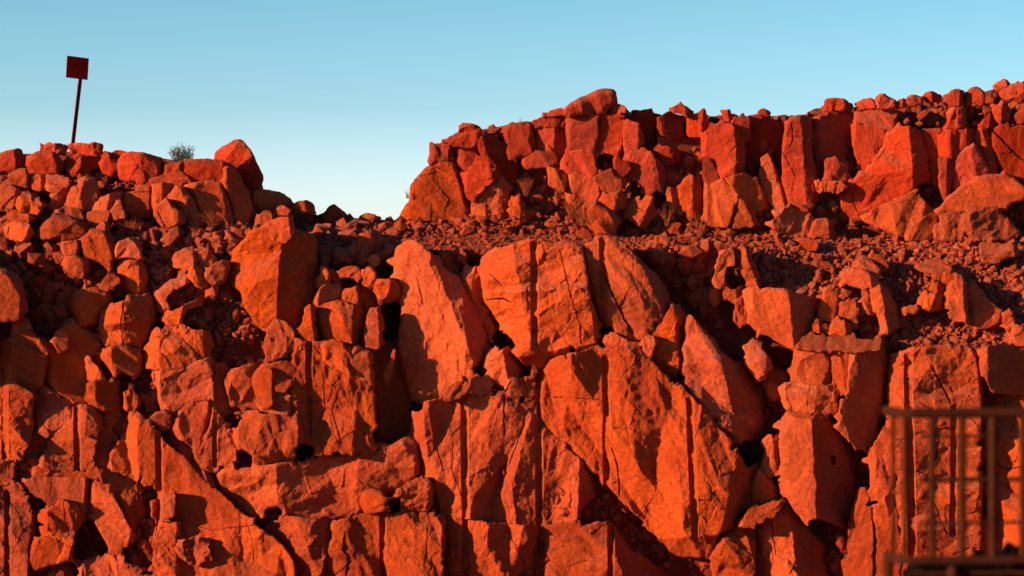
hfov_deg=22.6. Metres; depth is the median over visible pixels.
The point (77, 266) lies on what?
boulder
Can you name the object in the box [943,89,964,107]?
boulder
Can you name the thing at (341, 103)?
sky
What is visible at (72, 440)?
rock block
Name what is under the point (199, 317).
rubble
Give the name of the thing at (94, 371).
boulder
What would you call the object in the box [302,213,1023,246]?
rubble
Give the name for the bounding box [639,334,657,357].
boulder
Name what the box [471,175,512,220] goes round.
rock block
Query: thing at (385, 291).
boulder
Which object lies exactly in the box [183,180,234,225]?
rock block
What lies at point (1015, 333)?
boulder
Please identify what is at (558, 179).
rock block
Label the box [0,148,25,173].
boulder
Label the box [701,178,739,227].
rock block
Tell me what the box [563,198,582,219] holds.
grass tuft
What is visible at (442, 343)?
rock block
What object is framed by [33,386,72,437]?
rock block
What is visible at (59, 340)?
rock block
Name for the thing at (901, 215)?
rock block
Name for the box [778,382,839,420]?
rock block
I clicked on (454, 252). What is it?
boulder
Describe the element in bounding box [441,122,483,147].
rock block
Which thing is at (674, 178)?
rock block
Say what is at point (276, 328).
rock block
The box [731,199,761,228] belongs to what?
rock block
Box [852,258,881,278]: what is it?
boulder
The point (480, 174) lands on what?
rock block
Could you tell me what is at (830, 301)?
boulder
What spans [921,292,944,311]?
boulder
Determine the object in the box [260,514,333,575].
rock block
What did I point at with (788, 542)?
rock block
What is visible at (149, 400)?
rubble
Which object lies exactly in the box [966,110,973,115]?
loose stone
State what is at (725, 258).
boulder
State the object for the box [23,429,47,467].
rock block
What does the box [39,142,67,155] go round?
boulder
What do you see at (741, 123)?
rock block
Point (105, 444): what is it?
rock block
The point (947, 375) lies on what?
rock block
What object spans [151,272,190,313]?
boulder
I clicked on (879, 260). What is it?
boulder
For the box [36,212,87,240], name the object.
boulder
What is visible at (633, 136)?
rock block
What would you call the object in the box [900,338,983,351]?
gravel
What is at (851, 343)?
rock block
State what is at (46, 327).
gravel
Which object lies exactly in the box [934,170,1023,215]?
rock block
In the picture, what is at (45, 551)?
rock block
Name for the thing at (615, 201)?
boulder
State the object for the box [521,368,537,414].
rock block
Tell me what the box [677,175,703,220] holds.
rock block
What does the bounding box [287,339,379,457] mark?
rock block
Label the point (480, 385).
boulder
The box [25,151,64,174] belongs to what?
boulder
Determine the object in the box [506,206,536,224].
boulder
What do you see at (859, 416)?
rock block
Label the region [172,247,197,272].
boulder
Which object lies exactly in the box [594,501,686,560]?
gravel
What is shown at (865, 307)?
boulder
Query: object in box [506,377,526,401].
boulder
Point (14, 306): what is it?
boulder
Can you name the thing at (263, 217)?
boulder
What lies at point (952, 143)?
rock block
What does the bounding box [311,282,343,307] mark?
boulder
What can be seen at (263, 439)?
rock block
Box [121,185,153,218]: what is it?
rock block
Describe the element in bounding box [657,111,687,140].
rock block
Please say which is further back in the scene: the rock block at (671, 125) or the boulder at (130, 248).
the rock block at (671, 125)
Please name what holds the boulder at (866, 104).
on the rock block at (886, 120)
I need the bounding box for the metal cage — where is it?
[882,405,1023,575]
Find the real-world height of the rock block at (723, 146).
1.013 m
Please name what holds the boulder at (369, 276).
on the boulder at (369, 299)
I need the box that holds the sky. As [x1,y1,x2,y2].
[0,0,1023,219]
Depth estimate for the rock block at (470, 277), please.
40.48 m
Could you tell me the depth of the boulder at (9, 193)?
41.41 m
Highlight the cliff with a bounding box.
[0,87,1023,575]
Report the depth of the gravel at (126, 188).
42.21 m
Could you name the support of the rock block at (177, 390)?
attached to the cliff
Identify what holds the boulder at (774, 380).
on the cliff
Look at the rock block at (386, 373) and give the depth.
40.07 m
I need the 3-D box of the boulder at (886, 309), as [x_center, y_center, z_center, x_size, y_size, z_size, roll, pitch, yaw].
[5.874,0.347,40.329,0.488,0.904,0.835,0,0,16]
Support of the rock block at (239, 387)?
on the rock block at (263, 439)
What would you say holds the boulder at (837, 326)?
on the rock block at (851, 343)
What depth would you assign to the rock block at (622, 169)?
42.49 m
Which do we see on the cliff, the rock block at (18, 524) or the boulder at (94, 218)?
the rock block at (18, 524)
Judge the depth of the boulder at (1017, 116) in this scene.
42.79 m
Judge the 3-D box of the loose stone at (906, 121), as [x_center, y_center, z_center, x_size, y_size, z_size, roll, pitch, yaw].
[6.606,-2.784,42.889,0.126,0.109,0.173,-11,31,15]
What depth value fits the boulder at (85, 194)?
41.24 m
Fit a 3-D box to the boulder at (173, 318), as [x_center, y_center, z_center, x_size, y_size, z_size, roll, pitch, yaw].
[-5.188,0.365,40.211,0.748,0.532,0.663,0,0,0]
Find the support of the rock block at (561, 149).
on the rock block at (537, 159)
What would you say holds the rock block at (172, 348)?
on the rock block at (177, 390)
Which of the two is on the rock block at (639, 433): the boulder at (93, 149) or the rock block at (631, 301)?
the rock block at (631, 301)
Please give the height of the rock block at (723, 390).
2.065 m
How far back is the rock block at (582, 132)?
42.67 m
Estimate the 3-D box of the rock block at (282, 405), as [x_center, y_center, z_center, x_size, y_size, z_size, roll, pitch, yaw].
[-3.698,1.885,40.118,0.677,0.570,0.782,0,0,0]
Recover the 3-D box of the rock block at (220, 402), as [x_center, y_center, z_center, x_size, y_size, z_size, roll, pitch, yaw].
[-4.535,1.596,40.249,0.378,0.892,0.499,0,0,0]
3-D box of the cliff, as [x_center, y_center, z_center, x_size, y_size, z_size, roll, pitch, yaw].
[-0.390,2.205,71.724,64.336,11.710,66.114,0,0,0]
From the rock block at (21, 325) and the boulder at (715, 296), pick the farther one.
the boulder at (715, 296)
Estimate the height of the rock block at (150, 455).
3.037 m
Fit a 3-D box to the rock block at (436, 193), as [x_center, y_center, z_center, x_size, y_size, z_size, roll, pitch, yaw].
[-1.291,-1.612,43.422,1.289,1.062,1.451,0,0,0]
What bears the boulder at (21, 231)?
on the rubble at (45, 293)
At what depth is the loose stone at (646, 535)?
40.37 m
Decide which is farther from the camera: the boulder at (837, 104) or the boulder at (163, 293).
the boulder at (837, 104)
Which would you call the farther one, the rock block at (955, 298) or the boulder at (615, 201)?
the boulder at (615, 201)
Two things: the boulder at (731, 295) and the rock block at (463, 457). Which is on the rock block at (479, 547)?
the rock block at (463, 457)
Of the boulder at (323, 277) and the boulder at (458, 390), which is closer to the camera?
the boulder at (458, 390)
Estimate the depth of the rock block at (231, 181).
41.58 m
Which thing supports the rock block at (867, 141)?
on the rock block at (898, 167)
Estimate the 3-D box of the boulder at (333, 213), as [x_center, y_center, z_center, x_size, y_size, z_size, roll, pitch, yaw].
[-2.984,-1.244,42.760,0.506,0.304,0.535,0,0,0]
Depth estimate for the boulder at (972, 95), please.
42.86 m
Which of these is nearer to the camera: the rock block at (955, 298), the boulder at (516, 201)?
the rock block at (955, 298)
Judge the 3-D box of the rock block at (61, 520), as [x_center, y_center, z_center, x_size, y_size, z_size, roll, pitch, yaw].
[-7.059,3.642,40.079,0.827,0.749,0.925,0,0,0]
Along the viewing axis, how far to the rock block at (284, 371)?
39.76 m
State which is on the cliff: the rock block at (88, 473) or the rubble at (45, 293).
the rubble at (45, 293)
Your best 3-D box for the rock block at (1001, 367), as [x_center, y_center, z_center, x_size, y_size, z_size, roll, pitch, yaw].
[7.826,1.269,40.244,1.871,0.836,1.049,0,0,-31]
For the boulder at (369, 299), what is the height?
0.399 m
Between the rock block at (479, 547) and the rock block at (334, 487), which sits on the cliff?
the rock block at (479, 547)
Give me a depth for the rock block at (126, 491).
39.90 m
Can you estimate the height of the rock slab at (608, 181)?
0.451 m
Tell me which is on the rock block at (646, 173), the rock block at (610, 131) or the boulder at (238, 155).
the rock block at (610, 131)
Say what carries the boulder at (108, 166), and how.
on the rubble at (174, 235)
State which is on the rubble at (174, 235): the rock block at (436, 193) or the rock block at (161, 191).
the rock block at (161, 191)
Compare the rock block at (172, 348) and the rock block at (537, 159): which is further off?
the rock block at (537, 159)
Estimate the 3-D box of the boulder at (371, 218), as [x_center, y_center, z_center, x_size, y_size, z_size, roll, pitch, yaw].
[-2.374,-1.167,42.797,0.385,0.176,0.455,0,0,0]
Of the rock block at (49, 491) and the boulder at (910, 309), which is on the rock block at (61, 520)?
the rock block at (49, 491)
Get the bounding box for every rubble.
[0,166,296,245]
[0,236,80,330]
[0,340,884,575]
[60,221,261,344]
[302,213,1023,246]
[304,217,401,268]
[450,126,1023,230]
[482,111,812,136]
[627,236,725,318]
[716,237,1023,347]
[819,81,1023,128]
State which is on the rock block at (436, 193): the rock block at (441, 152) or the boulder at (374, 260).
the rock block at (441, 152)
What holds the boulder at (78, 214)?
on the boulder at (63, 227)
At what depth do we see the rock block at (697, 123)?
42.93 m
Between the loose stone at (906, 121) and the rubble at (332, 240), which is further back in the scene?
the loose stone at (906, 121)
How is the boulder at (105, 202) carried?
on the boulder at (85, 194)
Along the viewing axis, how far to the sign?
42.83 m
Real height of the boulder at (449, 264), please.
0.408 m
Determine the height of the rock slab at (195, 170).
0.485 m
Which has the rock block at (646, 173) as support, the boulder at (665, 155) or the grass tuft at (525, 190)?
the boulder at (665, 155)
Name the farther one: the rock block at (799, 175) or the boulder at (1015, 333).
the rock block at (799, 175)
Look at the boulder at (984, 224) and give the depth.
42.04 m
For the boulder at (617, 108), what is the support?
on the rock block at (610, 131)
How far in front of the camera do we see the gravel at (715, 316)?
40.84 m
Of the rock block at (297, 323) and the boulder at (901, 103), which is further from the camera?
the boulder at (901, 103)
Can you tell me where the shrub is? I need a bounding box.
[168,142,194,161]
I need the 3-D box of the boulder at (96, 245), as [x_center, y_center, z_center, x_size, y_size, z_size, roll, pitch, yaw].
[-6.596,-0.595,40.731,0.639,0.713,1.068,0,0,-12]
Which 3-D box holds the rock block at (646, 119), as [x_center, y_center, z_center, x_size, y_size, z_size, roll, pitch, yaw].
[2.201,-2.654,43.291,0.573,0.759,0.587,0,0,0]
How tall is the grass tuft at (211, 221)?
0.284 m
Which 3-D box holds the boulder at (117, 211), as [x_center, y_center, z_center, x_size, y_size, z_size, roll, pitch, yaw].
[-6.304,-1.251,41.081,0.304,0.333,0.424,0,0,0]
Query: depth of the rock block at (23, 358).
39.81 m
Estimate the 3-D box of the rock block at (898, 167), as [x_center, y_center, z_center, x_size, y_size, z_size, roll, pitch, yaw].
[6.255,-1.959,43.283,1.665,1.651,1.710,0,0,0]
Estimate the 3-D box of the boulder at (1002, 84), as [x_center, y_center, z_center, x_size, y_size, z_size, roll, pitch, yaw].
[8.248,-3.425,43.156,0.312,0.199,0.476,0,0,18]
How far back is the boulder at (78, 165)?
42.26 m
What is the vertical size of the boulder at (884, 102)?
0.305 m
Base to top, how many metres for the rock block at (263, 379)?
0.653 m
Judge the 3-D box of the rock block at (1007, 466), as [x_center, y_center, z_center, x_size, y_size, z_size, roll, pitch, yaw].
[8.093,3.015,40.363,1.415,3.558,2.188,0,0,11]
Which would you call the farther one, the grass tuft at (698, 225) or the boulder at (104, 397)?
the grass tuft at (698, 225)
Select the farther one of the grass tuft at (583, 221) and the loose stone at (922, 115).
the loose stone at (922, 115)
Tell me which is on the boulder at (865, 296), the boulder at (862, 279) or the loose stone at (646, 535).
the boulder at (862, 279)
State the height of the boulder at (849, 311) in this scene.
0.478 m
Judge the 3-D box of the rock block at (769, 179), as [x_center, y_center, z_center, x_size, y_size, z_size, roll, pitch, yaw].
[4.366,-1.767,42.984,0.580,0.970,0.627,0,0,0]
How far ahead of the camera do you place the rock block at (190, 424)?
39.97 m
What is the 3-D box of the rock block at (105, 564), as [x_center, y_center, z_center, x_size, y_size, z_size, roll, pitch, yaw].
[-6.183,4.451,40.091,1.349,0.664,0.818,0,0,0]
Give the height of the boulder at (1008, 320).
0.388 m
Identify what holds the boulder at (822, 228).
on the cliff
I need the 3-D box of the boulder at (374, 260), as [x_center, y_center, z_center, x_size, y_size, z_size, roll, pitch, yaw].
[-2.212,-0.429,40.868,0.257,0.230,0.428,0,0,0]
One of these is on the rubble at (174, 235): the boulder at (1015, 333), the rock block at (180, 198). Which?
the rock block at (180, 198)
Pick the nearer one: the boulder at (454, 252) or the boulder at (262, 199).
the boulder at (454, 252)
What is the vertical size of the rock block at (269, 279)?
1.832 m
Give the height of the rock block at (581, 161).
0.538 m
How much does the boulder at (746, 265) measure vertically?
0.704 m
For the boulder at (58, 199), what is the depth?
41.44 m
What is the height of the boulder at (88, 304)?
0.730 m
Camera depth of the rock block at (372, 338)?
40.05 m
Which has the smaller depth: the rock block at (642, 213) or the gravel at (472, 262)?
the gravel at (472, 262)
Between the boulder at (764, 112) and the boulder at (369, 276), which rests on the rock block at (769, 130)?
the boulder at (764, 112)
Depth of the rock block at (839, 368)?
39.65 m
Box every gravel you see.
[0,178,215,236]
[0,241,93,338]
[142,226,252,346]
[298,220,812,261]
[320,233,398,286]
[464,254,479,266]
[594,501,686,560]
[627,241,718,319]
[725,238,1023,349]
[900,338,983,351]
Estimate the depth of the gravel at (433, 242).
41.93 m
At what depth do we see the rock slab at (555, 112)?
42.79 m
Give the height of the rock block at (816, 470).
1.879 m
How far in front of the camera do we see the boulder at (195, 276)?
40.11 m
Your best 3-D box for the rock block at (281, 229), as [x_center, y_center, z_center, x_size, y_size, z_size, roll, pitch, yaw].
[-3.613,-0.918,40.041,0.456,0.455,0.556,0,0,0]
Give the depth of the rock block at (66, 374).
40.10 m
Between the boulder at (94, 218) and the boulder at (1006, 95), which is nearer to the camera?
the boulder at (94, 218)
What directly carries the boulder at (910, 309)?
on the rubble at (821, 261)
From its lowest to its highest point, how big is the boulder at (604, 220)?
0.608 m
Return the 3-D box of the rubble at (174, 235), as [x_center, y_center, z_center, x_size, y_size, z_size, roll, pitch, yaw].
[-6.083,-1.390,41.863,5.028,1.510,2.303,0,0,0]
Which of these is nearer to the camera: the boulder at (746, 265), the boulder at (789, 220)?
the boulder at (746, 265)
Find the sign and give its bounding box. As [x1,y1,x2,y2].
[66,56,88,155]
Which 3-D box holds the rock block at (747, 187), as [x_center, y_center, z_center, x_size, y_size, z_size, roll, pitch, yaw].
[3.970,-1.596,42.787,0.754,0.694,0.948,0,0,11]
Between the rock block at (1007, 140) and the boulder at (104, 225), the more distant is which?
the rock block at (1007, 140)
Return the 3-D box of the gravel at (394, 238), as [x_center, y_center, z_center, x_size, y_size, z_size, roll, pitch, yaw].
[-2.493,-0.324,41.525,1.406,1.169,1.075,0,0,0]
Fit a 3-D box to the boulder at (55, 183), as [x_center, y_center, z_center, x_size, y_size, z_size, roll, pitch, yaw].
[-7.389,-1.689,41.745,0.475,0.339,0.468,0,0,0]
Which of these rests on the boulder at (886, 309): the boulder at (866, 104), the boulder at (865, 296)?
the boulder at (865, 296)
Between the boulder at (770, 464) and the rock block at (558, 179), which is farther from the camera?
the rock block at (558, 179)
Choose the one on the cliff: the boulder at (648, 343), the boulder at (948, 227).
the boulder at (948, 227)
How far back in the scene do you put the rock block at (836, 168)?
42.59 m
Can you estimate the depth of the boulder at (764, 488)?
39.91 m
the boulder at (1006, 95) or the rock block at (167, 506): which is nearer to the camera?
the rock block at (167, 506)
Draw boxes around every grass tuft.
[121,218,142,233]
[200,210,226,225]
[518,178,533,195]
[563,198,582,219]
[576,210,595,225]
[659,206,675,225]
[687,211,711,228]
[798,201,814,207]
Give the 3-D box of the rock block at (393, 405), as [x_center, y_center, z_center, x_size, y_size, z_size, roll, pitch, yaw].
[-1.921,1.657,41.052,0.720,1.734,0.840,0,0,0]
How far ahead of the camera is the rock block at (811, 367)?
39.67 m
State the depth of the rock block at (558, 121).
42.88 m
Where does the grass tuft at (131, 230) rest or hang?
on the rubble at (174, 235)
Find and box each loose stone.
[29,218,34,226]
[218,241,228,244]
[479,216,486,222]
[643,532,650,538]
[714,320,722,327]
[903,117,909,125]
[913,314,921,319]
[917,109,928,121]
[931,107,941,112]
[933,252,942,258]
[933,316,943,324]
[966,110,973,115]
[985,96,994,105]
[994,280,1003,286]
[1000,302,1011,305]
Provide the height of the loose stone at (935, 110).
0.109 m
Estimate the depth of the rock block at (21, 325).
39.85 m
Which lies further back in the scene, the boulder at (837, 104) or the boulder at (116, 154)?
the boulder at (837, 104)
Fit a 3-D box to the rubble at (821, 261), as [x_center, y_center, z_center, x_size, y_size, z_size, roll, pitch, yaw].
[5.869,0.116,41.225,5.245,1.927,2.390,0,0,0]
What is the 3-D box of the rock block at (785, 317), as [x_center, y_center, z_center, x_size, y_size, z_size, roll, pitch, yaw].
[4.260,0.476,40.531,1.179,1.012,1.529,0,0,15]
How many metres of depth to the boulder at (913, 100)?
42.79 m
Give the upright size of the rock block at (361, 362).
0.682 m
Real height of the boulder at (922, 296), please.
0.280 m
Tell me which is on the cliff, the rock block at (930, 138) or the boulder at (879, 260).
the rock block at (930, 138)
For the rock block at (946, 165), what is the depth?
42.49 m
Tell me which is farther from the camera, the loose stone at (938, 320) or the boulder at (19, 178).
the boulder at (19, 178)
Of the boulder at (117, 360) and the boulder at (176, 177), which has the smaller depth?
the boulder at (117, 360)
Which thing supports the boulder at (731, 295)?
on the boulder at (739, 315)
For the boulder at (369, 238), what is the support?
on the gravel at (394, 238)
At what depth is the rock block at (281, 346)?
39.80 m
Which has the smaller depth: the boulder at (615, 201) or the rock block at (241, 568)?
the rock block at (241, 568)
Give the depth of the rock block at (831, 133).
42.92 m
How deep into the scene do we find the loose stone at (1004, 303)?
40.54 m
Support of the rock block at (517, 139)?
on the rock block at (491, 146)
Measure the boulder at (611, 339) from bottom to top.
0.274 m
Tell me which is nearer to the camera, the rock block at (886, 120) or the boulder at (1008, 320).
the boulder at (1008, 320)
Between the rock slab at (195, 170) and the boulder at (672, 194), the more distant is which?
the boulder at (672, 194)
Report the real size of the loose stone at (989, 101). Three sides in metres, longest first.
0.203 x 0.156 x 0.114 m
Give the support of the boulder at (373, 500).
on the rock block at (403, 542)
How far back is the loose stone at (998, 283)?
40.81 m
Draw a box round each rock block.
[0,330,49,461]
[0,460,16,483]
[0,480,38,575]
[10,317,38,336]
[20,476,88,512]
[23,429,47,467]
[30,534,74,570]
[31,466,100,481]
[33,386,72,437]
[37,402,102,471]
[37,499,86,545]
[43,321,102,404]
[49,328,69,353]
[74,553,149,575]
[85,479,135,555]
[94,410,119,469]
[94,466,147,532]
[107,409,295,575]
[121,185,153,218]
[123,383,140,417]
[141,324,214,369]
[148,520,182,575]
[149,357,214,414]
[151,182,173,207]
[153,198,187,227]
[160,491,176,520]
[166,430,217,488]
[167,185,203,226]
[170,400,211,448]
[175,535,211,565]
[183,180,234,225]
[192,412,240,472]
[209,561,277,575]
[211,362,229,417]
[213,435,421,520]
[220,166,256,223]
[224,360,262,411]
[225,221,318,331]
[232,410,304,464]
[251,367,276,407]
[256,391,294,416]
[259,357,295,392]
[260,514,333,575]
[261,335,303,362]
[266,215,294,243]
[266,319,295,339]
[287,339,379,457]
[292,305,302,327]
[294,304,317,341]
[314,299,366,347]
[320,342,352,374]
[325,508,446,575]
[350,345,374,388]
[362,306,384,353]
[372,338,413,442]
[381,349,395,384]
[387,239,490,403]
[394,475,433,510]
[400,161,469,221]
[408,390,595,524]
[427,142,455,164]
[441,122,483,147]
[444,515,540,575]
[454,146,480,171]
[458,264,499,342]
[460,153,500,201]
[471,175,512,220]
[477,135,520,187]
[477,238,603,368]
[498,121,535,162]
[521,150,559,169]
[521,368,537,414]
[530,115,566,128]
[535,127,559,151]
[535,341,759,558]
[540,520,666,575]
[546,166,567,191]
[555,127,566,162]
[559,147,598,178]
[564,171,602,207]
[565,114,599,150]
[583,235,671,341]
[597,114,624,158]
[613,157,631,178]
[620,194,659,228]
[621,147,665,195]
[622,119,644,153]
[626,108,658,150]
[642,303,685,380]
[656,134,700,186]
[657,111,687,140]
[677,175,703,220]
[680,314,765,444]
[686,108,710,136]
[699,119,745,178]
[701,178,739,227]
[702,156,719,182]
[709,526,755,575]
[720,109,735,123]
[725,172,770,212]
[730,113,750,141]
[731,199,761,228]
[737,497,786,528]
[742,286,818,349]
[745,114,783,162]
[755,502,828,575]
[756,153,787,208]
[772,411,857,528]
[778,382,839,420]
[781,114,819,211]
[787,343,830,384]
[794,331,883,353]
[811,110,853,179]
[820,156,851,183]
[830,345,848,395]
[833,338,889,451]
[836,122,931,217]
[841,487,874,575]
[851,123,887,170]
[853,109,898,130]
[860,189,935,237]
[861,426,890,500]
[871,495,890,525]
[874,509,901,575]
[885,343,982,568]
[905,212,939,240]
[921,128,940,188]
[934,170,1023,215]
[936,127,974,159]
[938,157,954,199]
[943,273,971,324]
[950,143,990,193]
[967,280,1003,328]
[973,127,1000,173]
[977,343,1023,395]
[980,394,1023,554]
[988,122,1023,184]
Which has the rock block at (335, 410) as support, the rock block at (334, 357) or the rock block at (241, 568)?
the rock block at (334, 357)
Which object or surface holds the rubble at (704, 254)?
on the cliff
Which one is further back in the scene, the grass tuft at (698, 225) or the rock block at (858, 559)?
the grass tuft at (698, 225)
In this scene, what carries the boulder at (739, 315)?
on the rock block at (785, 317)
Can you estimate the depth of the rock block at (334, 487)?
40.01 m
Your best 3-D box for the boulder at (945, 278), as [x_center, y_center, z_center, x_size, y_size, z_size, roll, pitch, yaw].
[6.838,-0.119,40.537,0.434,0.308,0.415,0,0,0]
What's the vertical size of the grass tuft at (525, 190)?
0.310 m
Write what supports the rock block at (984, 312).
attached to the cliff
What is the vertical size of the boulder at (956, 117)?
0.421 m
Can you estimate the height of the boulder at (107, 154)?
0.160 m
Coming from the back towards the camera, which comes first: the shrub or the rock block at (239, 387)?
the shrub
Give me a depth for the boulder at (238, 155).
42.28 m
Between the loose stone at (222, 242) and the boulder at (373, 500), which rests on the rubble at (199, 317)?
the loose stone at (222, 242)
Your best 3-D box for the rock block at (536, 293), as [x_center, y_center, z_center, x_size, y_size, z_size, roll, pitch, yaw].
[0.436,0.253,40.412,2.006,2.056,1.902,0,0,0]
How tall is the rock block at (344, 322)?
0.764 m
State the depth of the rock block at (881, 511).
39.74 m
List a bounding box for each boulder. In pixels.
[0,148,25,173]
[0,183,21,212]
[0,268,28,322]
[3,222,35,241]
[6,210,30,223]
[7,168,31,191]
[15,191,46,215]
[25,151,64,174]
[29,173,49,194]
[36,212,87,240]
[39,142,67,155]
[45,174,70,192]
[46,187,70,211]
[54,206,85,220]
[60,239,78,256]
[62,255,90,278]
[63,175,102,213]
[64,154,100,178]
[67,142,103,155]
[70,283,115,328]
[78,228,116,271]
[82,376,123,414]
[84,210,112,228]
[84,355,107,381]
[91,191,122,210]
[96,221,110,231]
[96,292,158,348]
[98,158,117,177]
[99,272,122,290]
[100,150,111,157]
[100,345,144,380]
[110,150,125,159]
[110,200,127,219]
[112,258,148,294]
[114,238,144,261]
[117,151,163,185]
[145,170,192,186]
[150,409,173,431]
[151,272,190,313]
[159,294,206,326]
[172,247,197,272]
[187,265,211,292]
[197,248,217,268]
[203,260,229,286]
[205,286,218,299]
[214,139,263,190]
[249,187,293,213]
[254,210,275,225]
[273,205,291,217]
[291,200,316,214]
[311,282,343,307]
[314,265,330,287]
[319,204,347,221]
[322,265,342,285]
[337,266,361,282]
[340,284,362,307]
[356,232,375,251]
[359,213,380,222]
[359,488,389,513]
[361,265,377,290]
[361,287,378,310]
[366,254,380,267]
[373,278,399,304]
[437,251,459,274]
[441,379,470,400]
[445,246,463,272]
[455,248,467,264]
[467,373,493,395]
[481,346,524,390]
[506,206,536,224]
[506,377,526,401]
[508,191,525,207]
[563,88,617,117]
[582,201,622,235]
[598,189,628,213]
[603,332,629,346]
[606,104,631,116]
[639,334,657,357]
[650,143,680,166]
[662,185,683,214]
[669,101,693,116]
[708,286,722,306]
[711,247,734,288]
[722,285,743,303]
[733,295,747,327]
[734,244,761,287]
[742,338,772,381]
[751,468,780,505]
[757,108,770,116]
[760,433,779,477]
[762,366,790,401]
[765,203,814,237]
[796,238,819,250]
[808,218,836,239]
[810,319,827,335]
[814,179,848,193]
[816,286,841,322]
[822,98,852,112]
[828,316,853,335]
[838,300,859,329]
[839,267,879,290]
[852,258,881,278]
[854,98,876,110]
[857,291,870,303]
[858,301,874,315]
[867,254,889,273]
[869,282,900,336]
[874,93,896,111]
[896,98,906,108]
[901,304,919,315]
[906,94,924,106]
[914,258,954,273]
[916,290,929,307]
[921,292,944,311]
[923,91,941,103]
[928,279,945,293]
[931,271,954,285]
[932,211,967,242]
[942,106,969,130]
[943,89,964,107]
[961,206,1021,242]
[963,86,985,108]
[976,108,998,128]
[979,241,1019,266]
[990,100,1010,123]
[992,79,1009,89]
[998,81,1023,103]
[1000,308,1015,331]
[1007,324,1023,345]
[1011,103,1023,124]
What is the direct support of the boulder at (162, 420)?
on the rock block at (181, 447)
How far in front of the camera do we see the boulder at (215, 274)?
40.16 m
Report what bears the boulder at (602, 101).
on the rock block at (582, 132)
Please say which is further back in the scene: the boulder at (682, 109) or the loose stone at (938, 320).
the boulder at (682, 109)
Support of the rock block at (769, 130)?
on the cliff
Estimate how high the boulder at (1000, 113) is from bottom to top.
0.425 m
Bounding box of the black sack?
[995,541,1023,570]
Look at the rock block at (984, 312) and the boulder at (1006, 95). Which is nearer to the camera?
the rock block at (984, 312)
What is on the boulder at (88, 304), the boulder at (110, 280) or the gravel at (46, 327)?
the boulder at (110, 280)
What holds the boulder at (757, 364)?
on the boulder at (774, 380)
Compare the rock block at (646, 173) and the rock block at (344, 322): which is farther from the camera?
the rock block at (646, 173)
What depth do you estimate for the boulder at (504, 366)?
40.06 m
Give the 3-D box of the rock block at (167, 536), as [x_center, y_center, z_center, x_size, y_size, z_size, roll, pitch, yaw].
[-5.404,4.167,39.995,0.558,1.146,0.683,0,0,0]
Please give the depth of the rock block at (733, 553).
39.79 m
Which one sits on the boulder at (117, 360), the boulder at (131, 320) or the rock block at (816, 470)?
the boulder at (131, 320)
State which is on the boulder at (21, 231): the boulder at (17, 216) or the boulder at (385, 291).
the boulder at (17, 216)
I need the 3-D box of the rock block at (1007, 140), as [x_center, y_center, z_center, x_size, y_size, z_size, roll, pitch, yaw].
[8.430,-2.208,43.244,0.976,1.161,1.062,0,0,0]
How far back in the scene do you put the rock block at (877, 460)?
39.71 m
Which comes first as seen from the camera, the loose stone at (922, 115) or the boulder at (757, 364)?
the boulder at (757, 364)
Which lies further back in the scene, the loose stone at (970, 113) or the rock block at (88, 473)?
the loose stone at (970, 113)
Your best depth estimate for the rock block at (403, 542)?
39.78 m
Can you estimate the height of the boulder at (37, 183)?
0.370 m
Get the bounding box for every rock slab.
[163,158,227,185]
[542,108,563,117]
[592,168,627,192]
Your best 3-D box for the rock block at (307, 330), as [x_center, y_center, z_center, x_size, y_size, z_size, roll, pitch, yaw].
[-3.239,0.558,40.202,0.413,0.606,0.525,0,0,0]
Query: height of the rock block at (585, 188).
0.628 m
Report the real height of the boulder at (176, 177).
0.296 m
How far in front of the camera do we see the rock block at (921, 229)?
42.10 m
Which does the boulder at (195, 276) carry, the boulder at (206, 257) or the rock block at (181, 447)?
the boulder at (206, 257)
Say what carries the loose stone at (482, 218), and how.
on the rubble at (467, 225)
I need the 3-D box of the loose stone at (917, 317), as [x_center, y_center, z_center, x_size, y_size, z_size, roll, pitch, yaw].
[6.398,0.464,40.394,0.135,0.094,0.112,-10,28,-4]
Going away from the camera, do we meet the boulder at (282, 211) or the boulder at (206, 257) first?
the boulder at (206, 257)
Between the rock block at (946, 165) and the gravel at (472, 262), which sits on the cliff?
the gravel at (472, 262)
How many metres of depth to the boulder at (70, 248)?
40.39 m
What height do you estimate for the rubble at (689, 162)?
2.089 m
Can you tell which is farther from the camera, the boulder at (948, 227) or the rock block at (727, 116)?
the rock block at (727, 116)
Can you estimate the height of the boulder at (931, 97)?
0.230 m
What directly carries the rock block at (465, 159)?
on the rock block at (480, 174)
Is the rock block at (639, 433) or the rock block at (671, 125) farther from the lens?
the rock block at (671, 125)
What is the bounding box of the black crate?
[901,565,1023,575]
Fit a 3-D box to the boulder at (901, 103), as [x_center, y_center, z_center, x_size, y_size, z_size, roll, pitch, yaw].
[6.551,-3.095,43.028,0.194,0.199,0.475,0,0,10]
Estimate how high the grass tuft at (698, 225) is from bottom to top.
0.320 m
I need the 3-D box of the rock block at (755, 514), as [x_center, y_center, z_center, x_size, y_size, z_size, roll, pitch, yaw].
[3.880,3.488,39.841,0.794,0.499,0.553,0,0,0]
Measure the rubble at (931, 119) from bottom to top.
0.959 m
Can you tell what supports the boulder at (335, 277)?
on the boulder at (327, 292)
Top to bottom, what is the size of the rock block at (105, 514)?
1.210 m
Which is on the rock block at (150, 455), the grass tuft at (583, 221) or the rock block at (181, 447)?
the rock block at (181, 447)

